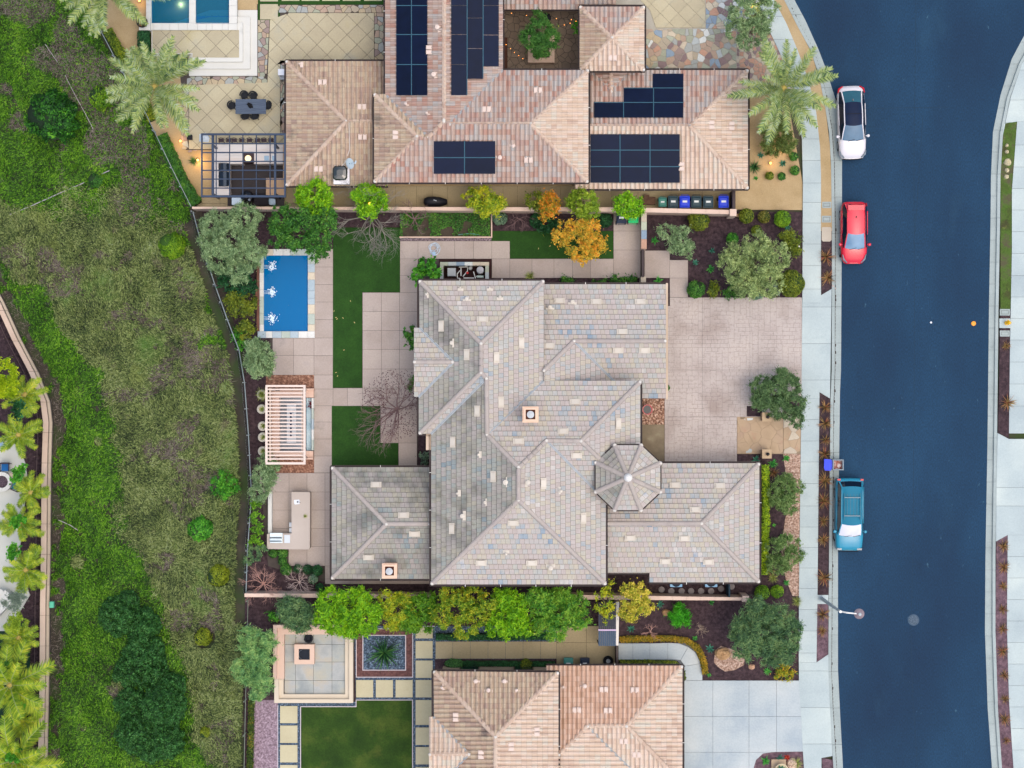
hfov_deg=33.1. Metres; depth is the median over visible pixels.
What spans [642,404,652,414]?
flower pot
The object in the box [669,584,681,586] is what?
air conditioner
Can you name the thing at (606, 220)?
shrub
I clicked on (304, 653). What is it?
fire pit
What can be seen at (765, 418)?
entry pillar
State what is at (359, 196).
tree
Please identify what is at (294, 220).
tree
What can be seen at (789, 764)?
boulder
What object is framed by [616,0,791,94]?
entry court
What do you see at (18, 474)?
shrub
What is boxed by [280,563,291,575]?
shrub
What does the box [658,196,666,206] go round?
wheelie bin
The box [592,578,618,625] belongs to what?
tree
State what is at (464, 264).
equipment enclosure
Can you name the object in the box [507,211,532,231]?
bare tree
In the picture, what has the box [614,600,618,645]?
garden wall
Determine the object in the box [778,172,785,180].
shrub
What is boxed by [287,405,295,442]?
fire table
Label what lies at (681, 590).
stepping stone
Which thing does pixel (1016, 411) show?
pavement
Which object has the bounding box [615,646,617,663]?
side gate
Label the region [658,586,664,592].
stepping stone
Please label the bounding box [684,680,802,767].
driveway
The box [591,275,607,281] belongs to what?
shrub
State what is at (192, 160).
yucca
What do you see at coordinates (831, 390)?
kerb
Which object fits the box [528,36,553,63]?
planter
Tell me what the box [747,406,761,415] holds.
garden bed
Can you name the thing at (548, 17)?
patio sofa
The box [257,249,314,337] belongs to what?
swimming pool
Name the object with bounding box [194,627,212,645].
shrub
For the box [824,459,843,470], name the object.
wheelie bin
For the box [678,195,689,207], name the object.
wheelie bin
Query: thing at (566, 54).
courtyard
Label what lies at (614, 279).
shrub
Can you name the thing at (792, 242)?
shrub
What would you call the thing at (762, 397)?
tree
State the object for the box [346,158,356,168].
satellite dish
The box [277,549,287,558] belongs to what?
shrub
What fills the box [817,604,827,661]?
planting strip
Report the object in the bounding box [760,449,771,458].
entry pillar
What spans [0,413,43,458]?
palm tree
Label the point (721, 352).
driveway
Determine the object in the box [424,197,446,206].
covered grill
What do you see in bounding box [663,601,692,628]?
shrub
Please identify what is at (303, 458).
pergola
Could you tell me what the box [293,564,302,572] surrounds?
shrub
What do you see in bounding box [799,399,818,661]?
pavement
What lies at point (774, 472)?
flax plant
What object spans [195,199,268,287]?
tree
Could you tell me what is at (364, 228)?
bare tree
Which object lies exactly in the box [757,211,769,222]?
shrub
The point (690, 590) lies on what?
stepping stone
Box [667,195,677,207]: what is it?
wheelie bin
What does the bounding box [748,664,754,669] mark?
boulder
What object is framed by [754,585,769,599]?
shrub
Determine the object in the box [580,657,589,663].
wheelie bin
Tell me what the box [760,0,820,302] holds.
pavement
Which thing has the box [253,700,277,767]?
purple gravel bed
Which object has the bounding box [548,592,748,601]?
garden wall
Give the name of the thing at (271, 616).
shrub
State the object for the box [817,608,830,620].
flax plant
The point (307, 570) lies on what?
shrub
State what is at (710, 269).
aloe
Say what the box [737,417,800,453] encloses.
entry path
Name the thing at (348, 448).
artificial lawn
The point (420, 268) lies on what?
shrub
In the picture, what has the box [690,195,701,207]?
wheelie bin
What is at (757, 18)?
tree
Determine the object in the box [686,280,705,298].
shrub
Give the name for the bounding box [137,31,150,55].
hedge
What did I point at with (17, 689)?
palm tree
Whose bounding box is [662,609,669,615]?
boulder
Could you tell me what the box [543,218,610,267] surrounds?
tree
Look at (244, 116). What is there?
dining chair
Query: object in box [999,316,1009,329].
planting strip
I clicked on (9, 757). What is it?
shrub
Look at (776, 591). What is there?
shrub
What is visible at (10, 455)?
patio
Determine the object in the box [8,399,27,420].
shrub
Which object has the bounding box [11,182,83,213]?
irrigation pipe
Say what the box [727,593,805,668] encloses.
tree
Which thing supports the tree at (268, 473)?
on the garden bed at (716, 232)
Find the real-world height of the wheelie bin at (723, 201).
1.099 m
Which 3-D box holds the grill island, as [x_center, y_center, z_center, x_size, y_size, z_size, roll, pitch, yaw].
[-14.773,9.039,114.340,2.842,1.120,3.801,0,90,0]
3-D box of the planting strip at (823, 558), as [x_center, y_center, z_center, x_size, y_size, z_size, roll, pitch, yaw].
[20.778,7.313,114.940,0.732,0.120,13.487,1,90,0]
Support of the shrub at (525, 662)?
on the mulch strip at (439, 664)
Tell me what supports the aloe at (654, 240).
on the garden bed at (716, 232)
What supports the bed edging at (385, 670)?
on the garden bed at (714, 620)
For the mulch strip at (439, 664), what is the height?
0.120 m
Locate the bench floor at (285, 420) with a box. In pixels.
[280,398,300,450]
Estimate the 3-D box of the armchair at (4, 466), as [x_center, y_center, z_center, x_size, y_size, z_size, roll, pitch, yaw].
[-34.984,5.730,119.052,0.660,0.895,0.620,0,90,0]
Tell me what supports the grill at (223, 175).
on the outdoor kitchen
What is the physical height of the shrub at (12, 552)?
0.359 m
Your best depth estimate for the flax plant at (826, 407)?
114.72 m
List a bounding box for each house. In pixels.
[284,0,749,190]
[330,279,761,586]
[428,664,684,767]
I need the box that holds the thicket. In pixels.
[97,590,187,764]
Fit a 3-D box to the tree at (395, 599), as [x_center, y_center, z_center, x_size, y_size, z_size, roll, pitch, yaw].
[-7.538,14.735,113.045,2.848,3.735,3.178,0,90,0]
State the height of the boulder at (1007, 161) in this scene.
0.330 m
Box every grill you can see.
[219,163,228,171]
[219,172,228,186]
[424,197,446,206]
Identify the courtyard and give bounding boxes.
[504,11,577,67]
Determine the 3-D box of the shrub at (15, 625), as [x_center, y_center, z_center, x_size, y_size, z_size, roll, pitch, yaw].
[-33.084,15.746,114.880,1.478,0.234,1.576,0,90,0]
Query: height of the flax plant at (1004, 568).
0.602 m
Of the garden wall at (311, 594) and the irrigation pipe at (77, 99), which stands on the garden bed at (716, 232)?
the garden wall at (311, 594)
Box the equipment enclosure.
[440,262,488,278]
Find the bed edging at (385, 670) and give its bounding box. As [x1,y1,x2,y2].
[356,628,412,677]
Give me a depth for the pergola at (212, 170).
112.12 m
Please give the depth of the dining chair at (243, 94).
114.40 m
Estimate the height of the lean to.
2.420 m
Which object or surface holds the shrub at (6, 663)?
on the ground at (242, 436)
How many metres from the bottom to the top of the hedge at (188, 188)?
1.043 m
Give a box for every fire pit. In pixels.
[0,472,12,491]
[294,643,314,663]
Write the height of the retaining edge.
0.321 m
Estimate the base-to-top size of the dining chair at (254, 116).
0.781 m
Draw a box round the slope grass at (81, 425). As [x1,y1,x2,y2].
[0,0,226,767]
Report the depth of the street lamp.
108.14 m
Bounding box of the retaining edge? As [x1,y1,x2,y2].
[399,214,491,237]
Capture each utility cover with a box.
[822,202,830,207]
[822,216,830,222]
[822,227,830,241]
[1000,309,1009,315]
[1000,331,1009,336]
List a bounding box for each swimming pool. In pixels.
[146,0,194,29]
[195,0,237,29]
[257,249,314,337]
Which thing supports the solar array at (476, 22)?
on the house at (538, 125)
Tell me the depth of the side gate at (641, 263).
113.30 m
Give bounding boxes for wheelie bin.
[563,657,572,663]
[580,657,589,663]
[616,213,626,224]
[627,217,637,223]
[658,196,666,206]
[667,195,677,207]
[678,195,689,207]
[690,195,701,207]
[702,195,712,207]
[717,196,728,207]
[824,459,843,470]
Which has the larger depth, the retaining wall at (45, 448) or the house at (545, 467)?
the retaining wall at (45, 448)
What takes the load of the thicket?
on the ground at (242, 436)
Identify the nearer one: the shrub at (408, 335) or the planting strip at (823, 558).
the shrub at (408, 335)
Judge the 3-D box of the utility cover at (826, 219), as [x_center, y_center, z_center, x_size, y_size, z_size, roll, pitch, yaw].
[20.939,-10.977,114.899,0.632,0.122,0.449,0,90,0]
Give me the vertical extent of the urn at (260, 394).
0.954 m
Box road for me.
[795,0,1023,767]
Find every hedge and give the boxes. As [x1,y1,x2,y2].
[104,27,156,121]
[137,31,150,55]
[155,132,201,207]
[173,54,188,72]
[246,699,254,767]
[435,633,548,640]
[462,660,555,666]
[619,635,708,674]
[619,659,686,679]
[761,464,771,574]
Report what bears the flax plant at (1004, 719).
on the planting strip at (1002, 665)
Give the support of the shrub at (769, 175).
on the garden bed at (763, 193)
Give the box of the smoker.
[241,190,267,204]
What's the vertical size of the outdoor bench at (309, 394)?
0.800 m
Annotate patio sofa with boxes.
[543,13,550,21]
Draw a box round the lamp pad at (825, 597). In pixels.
[817,595,827,603]
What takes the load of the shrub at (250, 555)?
on the ground at (242, 436)
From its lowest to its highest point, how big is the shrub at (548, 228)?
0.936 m
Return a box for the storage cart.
[231,198,243,205]
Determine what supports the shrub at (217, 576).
on the ground at (242, 436)
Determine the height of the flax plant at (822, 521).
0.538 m
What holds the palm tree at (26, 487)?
on the garden bed at (29, 612)
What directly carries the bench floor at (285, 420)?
on the garden bed at (716, 232)
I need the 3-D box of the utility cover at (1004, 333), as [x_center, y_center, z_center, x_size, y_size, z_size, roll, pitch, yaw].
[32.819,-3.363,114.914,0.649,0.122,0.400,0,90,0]
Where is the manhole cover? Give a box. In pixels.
[908,614,918,625]
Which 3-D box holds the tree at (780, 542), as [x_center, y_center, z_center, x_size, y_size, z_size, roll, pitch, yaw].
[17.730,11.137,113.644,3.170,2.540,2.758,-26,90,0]
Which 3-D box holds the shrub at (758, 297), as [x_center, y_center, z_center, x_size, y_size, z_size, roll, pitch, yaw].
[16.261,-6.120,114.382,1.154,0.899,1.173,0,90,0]
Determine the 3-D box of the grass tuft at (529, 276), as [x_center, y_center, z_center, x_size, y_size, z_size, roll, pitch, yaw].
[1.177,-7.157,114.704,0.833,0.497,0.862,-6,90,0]
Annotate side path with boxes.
[196,188,299,206]
[300,186,730,206]
[436,626,619,663]
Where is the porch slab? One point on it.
(653, 439)
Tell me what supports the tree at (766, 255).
on the garden bed at (716, 232)
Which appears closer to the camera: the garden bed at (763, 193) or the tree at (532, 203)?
the tree at (532, 203)
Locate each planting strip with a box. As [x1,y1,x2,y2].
[775,0,831,230]
[817,393,829,594]
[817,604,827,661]
[821,231,831,294]
[822,758,832,767]
[995,535,1012,767]
[998,330,1009,437]
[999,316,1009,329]
[1000,122,1016,308]
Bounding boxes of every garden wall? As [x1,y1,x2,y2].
[192,207,735,218]
[244,591,430,597]
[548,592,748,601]
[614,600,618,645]
[640,213,646,250]
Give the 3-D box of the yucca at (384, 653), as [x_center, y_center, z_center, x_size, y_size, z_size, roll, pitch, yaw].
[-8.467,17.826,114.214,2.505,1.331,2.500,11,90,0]
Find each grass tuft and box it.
[525,270,533,278]
[768,573,777,581]
[792,597,801,605]
[792,758,802,767]
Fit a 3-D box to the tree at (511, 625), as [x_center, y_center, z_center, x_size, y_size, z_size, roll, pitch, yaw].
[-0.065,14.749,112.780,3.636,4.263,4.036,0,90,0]
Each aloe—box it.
[651,236,659,243]
[707,265,713,273]
[762,755,768,763]
[768,459,777,467]
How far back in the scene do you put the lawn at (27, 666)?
119.52 m
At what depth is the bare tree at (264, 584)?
113.60 m
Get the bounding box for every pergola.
[201,133,285,198]
[265,385,306,464]
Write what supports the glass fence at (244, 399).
on the ground at (242, 436)
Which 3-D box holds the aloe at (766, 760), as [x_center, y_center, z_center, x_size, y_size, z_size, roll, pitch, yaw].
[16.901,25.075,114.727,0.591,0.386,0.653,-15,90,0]
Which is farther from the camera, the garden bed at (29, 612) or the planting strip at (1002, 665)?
the garden bed at (29, 612)
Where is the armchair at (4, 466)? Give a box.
[0,462,11,471]
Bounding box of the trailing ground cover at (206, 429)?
[0,179,245,767]
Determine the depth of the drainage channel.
119.05 m
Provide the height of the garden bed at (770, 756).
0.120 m
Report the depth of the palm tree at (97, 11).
108.80 m
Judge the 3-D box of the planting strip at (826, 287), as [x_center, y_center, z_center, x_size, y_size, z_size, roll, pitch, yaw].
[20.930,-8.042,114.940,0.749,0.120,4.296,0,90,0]
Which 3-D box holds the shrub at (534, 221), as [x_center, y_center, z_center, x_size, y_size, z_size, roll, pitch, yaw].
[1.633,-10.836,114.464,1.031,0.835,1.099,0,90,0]
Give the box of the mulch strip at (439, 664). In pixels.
[435,659,555,668]
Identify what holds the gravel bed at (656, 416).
on the garden bed at (716, 232)
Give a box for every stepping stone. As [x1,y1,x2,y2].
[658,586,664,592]
[678,588,684,593]
[688,588,693,593]
[698,588,703,593]
[708,588,713,593]
[718,585,723,591]
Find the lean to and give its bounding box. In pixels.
[597,600,615,645]
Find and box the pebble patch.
[714,646,744,670]
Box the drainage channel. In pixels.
[0,293,53,767]
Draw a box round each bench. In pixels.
[271,388,314,459]
[504,38,507,67]
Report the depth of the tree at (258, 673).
112.06 m
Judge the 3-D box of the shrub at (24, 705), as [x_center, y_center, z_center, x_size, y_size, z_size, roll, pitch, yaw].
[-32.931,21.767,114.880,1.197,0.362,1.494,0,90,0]
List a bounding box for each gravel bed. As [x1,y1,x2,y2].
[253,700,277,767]
[642,399,663,423]
[781,454,800,595]
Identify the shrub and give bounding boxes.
[0,587,27,615]
[0,658,9,673]
[2,746,24,764]
[5,542,22,561]
[5,609,25,631]
[7,513,26,529]
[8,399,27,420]
[9,463,27,484]
[10,702,25,721]
[12,660,26,672]
[24,87,80,145]
[87,172,103,187]
[88,85,112,113]
[158,231,185,259]
[187,514,213,542]
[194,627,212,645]
[200,726,210,737]
[207,563,229,586]
[208,467,240,501]
[216,258,259,299]
[222,285,259,319]
[230,325,246,351]
[233,319,257,341]
[242,541,268,566]
[245,495,265,548]
[266,610,278,622]
[268,549,276,558]
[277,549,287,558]
[277,557,286,565]
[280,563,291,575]
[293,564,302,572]
[302,565,312,574]
[308,574,317,584]
[311,565,322,575]
[315,583,323,591]
[403,324,415,350]
[404,374,413,391]
[407,255,442,287]
[415,451,428,464]
[444,658,462,667]
[492,212,507,225]
[520,658,531,666]
[529,213,543,228]
[534,214,562,234]
[559,273,574,281]
[569,19,577,33]
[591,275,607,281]
[597,213,612,227]
[609,273,624,281]
[622,273,637,281]
[641,623,660,640]
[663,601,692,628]
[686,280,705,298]
[687,214,709,230]
[695,622,705,636]
[706,276,720,298]
[720,283,745,300]
[726,232,738,243]
[739,208,753,223]
[749,286,763,299]
[751,225,761,233]
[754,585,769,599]
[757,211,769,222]
[758,114,800,158]
[765,172,773,179]
[770,584,783,597]
[770,663,797,682]
[774,210,790,227]
[777,228,803,258]
[777,269,804,297]
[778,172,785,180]
[789,152,797,160]
[790,165,799,174]
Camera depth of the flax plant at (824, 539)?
114.74 m
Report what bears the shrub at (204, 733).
on the ground at (242, 436)
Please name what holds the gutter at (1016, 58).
on the road
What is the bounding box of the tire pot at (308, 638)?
[304,635,312,642]
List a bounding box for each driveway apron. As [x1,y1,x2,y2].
[799,655,831,767]
[802,289,831,398]
[996,433,1023,540]
[1003,61,1023,132]
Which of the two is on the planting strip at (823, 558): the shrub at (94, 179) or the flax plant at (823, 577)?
the flax plant at (823, 577)
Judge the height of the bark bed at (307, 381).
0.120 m
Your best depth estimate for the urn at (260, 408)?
114.42 m
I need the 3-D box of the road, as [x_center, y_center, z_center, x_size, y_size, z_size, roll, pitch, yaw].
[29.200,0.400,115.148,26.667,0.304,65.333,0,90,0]
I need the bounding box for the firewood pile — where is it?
[642,195,654,204]
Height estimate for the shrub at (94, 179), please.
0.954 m
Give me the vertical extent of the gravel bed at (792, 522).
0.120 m
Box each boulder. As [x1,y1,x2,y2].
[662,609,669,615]
[714,647,729,659]
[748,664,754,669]
[786,758,796,767]
[1004,158,1010,165]
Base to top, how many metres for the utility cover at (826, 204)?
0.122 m
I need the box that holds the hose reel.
[428,243,439,255]
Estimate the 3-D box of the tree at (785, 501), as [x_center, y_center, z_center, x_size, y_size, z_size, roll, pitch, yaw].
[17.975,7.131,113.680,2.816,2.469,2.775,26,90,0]
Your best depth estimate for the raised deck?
114.53 m
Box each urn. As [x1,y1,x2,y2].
[255,387,268,399]
[257,404,264,413]
[258,421,264,430]
[258,432,264,441]
[258,446,264,455]
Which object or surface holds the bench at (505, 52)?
on the courtyard
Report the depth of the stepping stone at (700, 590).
114.88 m
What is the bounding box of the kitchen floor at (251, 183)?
[227,164,284,205]
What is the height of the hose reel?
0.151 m
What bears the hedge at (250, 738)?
on the garden bed at (714, 620)
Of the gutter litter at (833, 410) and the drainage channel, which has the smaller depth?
the gutter litter at (833, 410)
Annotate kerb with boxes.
[784,0,835,767]
[992,55,1023,767]
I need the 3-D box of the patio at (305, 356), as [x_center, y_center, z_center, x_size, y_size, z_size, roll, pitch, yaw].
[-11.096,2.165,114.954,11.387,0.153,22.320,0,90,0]
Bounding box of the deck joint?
[152,30,238,57]
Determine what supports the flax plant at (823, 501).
on the planting strip at (823, 558)
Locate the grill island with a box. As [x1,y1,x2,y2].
[267,491,311,549]
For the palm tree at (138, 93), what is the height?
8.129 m
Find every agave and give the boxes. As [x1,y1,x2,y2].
[656,600,663,607]
[706,645,713,652]
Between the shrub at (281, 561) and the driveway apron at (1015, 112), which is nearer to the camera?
the shrub at (281, 561)
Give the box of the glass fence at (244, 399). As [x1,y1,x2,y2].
[190,211,251,593]
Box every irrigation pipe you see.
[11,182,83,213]
[65,75,92,128]
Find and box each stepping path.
[260,0,381,18]
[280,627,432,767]
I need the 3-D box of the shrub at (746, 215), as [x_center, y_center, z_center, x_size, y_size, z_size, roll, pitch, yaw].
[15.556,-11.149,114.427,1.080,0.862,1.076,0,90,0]
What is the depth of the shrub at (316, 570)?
114.29 m
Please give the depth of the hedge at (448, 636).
114.25 m
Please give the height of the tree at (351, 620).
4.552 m
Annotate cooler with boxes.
[269,198,275,204]
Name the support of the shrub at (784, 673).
on the garden bed at (714, 620)
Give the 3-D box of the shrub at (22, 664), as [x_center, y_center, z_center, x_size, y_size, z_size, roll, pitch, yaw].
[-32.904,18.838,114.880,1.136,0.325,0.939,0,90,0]
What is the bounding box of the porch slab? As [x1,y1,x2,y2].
[642,424,663,460]
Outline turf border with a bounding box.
[258,0,382,22]
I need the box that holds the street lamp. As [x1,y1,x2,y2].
[819,596,863,618]
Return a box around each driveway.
[665,298,801,460]
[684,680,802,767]
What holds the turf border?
on the ground at (242, 436)
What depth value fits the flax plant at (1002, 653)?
114.76 m
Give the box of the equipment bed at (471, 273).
[439,259,491,278]
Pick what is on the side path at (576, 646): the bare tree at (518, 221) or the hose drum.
the hose drum
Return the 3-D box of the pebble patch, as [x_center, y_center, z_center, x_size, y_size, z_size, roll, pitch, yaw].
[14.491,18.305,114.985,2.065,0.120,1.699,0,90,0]
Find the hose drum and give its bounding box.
[603,656,612,663]
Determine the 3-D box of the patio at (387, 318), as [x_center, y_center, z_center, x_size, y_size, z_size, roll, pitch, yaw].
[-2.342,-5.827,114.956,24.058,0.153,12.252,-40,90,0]
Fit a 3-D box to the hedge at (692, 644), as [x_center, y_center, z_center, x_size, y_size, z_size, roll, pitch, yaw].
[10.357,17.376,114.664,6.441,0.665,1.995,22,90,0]
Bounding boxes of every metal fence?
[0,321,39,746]
[89,5,190,205]
[243,599,249,767]
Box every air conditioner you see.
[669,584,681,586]
[704,584,716,586]
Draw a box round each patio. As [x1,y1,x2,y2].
[0,440,29,630]
[180,4,382,152]
[260,249,428,583]
[273,624,353,702]
[333,214,639,464]
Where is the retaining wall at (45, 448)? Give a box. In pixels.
[0,301,48,756]
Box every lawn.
[0,620,29,724]
[301,700,411,767]
[332,406,397,464]
[333,228,399,387]
[491,231,612,258]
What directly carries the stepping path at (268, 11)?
on the turf border
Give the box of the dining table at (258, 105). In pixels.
[235,99,265,113]
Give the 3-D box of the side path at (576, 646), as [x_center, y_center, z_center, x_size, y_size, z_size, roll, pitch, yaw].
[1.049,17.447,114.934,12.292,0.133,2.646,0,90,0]
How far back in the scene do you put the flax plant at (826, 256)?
114.70 m
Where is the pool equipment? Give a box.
[447,266,483,278]
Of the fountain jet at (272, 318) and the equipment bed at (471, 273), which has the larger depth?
the equipment bed at (471, 273)
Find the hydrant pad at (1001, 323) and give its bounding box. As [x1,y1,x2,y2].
[999,319,1009,327]
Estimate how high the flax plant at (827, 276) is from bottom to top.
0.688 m
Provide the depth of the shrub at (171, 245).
114.28 m
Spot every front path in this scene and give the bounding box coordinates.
[618,643,701,679]
[644,251,687,297]
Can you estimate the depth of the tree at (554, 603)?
111.11 m
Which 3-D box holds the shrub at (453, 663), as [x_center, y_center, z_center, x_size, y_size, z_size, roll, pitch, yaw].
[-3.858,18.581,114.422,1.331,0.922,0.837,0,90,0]
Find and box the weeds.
[400,212,489,236]
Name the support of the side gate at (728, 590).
attached to the garden wall at (664, 596)
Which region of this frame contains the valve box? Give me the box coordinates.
[49,601,54,607]
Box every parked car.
[833,478,866,551]
[835,86,869,159]
[839,202,870,263]
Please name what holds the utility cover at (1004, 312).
on the planting strip at (1004, 317)
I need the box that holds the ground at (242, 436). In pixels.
[0,0,1023,767]
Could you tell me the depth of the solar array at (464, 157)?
109.22 m
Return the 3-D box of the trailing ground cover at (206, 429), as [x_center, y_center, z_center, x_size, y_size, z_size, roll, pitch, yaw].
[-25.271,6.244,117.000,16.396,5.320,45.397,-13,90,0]
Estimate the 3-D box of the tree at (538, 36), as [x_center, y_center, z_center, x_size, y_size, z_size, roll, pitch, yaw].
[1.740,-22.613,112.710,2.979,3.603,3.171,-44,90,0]
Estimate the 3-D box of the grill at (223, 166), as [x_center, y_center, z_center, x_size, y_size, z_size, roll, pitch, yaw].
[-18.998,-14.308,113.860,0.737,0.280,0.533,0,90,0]
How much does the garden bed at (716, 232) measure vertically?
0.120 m
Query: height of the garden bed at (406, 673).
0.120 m
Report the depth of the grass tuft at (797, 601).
114.79 m
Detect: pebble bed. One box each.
[363,636,404,669]
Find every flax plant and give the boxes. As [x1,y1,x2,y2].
[770,468,780,478]
[816,625,827,637]
[817,494,831,509]
[817,532,829,546]
[817,569,831,586]
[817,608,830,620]
[818,416,832,432]
[818,434,831,445]
[818,470,833,488]
[819,248,836,263]
[819,399,831,413]
[819,446,830,458]
[819,516,827,526]
[821,269,835,284]
[996,623,1007,636]
[997,646,1008,658]
[998,540,1008,551]
[998,562,1011,575]
[998,603,1008,613]
[998,670,1007,680]
[998,695,1010,704]
[998,712,1010,725]
[999,581,1007,590]
[1000,394,1016,410]
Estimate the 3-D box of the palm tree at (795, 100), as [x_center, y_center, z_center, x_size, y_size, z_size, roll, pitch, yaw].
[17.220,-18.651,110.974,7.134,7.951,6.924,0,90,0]
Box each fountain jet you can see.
[265,261,275,270]
[266,286,276,297]
[266,312,279,324]
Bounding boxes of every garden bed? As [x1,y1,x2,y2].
[0,315,42,753]
[91,0,802,209]
[200,211,801,595]
[244,596,798,767]
[357,629,411,676]
[400,212,490,236]
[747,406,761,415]
[754,752,803,767]
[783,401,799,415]
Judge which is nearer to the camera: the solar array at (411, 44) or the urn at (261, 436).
the solar array at (411, 44)
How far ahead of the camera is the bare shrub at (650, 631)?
114.32 m
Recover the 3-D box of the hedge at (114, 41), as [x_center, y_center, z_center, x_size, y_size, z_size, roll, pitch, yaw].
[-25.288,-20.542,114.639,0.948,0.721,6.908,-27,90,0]
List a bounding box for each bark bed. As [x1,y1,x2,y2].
[266,375,313,388]
[274,457,313,472]
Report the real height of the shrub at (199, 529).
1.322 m
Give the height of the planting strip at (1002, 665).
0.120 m
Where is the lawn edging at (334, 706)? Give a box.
[277,626,434,767]
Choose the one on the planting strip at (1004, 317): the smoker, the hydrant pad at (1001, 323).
the hydrant pad at (1001, 323)
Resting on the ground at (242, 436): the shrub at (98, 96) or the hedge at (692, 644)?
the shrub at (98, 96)
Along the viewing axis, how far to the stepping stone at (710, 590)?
114.88 m
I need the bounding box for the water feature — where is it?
[306,398,313,450]
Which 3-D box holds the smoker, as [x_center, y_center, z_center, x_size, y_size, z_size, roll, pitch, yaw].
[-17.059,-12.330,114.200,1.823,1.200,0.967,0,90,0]
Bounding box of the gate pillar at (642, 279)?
[639,277,645,281]
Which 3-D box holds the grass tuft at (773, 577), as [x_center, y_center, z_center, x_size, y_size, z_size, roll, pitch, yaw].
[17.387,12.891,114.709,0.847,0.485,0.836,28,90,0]
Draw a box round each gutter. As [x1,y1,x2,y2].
[788,0,842,767]
[985,37,1023,767]
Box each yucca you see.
[189,157,196,164]
[367,636,400,670]
[750,162,760,173]
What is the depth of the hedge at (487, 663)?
114.35 m
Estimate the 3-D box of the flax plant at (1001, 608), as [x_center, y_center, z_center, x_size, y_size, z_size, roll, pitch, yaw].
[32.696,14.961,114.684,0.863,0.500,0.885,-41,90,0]
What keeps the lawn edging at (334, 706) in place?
on the garden bed at (714, 620)
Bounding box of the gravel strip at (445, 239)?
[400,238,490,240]
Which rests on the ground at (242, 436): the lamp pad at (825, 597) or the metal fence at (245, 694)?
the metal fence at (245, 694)
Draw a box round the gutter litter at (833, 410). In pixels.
[792,8,836,766]
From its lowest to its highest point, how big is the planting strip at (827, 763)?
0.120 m
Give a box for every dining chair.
[227,100,234,109]
[239,90,248,98]
[240,114,249,119]
[248,91,257,98]
[250,114,258,119]
[266,100,271,109]
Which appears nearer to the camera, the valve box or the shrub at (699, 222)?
the shrub at (699, 222)
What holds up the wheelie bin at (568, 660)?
on the side path at (576, 646)
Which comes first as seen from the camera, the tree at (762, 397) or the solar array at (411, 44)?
the solar array at (411, 44)
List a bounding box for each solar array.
[396,0,427,94]
[433,141,495,173]
[451,0,498,94]
[590,134,679,182]
[594,74,683,117]
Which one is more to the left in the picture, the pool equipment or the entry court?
the pool equipment
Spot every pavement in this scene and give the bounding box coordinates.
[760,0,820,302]
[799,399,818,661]
[1007,535,1023,767]
[1009,122,1023,433]
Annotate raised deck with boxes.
[151,10,256,75]
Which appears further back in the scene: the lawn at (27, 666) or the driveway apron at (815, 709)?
the lawn at (27, 666)
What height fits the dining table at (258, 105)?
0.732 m
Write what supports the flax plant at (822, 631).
on the planting strip at (822, 647)
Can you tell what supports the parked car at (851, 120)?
on the road
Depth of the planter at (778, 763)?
114.70 m
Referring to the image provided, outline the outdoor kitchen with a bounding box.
[214,145,283,194]
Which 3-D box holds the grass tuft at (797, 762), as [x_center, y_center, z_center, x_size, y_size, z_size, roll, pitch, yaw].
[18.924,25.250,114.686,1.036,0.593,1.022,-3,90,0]
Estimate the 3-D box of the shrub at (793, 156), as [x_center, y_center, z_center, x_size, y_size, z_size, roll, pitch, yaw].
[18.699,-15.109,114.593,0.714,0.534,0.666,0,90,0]
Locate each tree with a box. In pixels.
[0,357,19,401]
[0,375,48,417]
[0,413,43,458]
[0,503,45,541]
[0,620,39,658]
[0,637,55,726]
[0,715,63,767]
[2,543,47,593]
[4,710,42,737]
[13,470,50,513]
[59,0,170,37]
[104,34,206,136]
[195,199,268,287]
[227,621,283,702]
[240,563,282,603]
[241,334,277,379]
[247,450,282,503]
[266,201,338,264]
[272,592,318,636]
[285,566,312,599]
[293,175,335,220]
[312,583,383,641]
[313,175,409,261]
[349,182,391,223]
[350,369,416,455]
[376,589,415,633]
[396,197,430,235]
[397,590,438,635]
[428,587,501,641]
[460,184,507,219]
[483,587,536,642]
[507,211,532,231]
[517,7,561,59]
[523,188,549,214]
[524,587,595,642]
[536,188,561,224]
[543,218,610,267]
[564,186,600,220]
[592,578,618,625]
[611,190,645,220]
[616,577,658,622]
[653,223,695,260]
[715,229,792,300]
[723,0,781,52]
[727,38,838,144]
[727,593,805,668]
[747,365,810,429]
[762,531,806,575]
[764,472,806,516]
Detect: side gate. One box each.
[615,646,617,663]
[640,250,643,276]
[726,584,729,596]
[729,191,734,208]
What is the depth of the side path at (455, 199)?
114.90 m
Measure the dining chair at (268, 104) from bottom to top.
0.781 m
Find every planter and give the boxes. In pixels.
[136,17,150,32]
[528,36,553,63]
[771,759,787,767]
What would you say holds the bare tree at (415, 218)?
on the garden bed at (410, 231)
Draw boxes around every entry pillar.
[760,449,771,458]
[761,412,771,421]

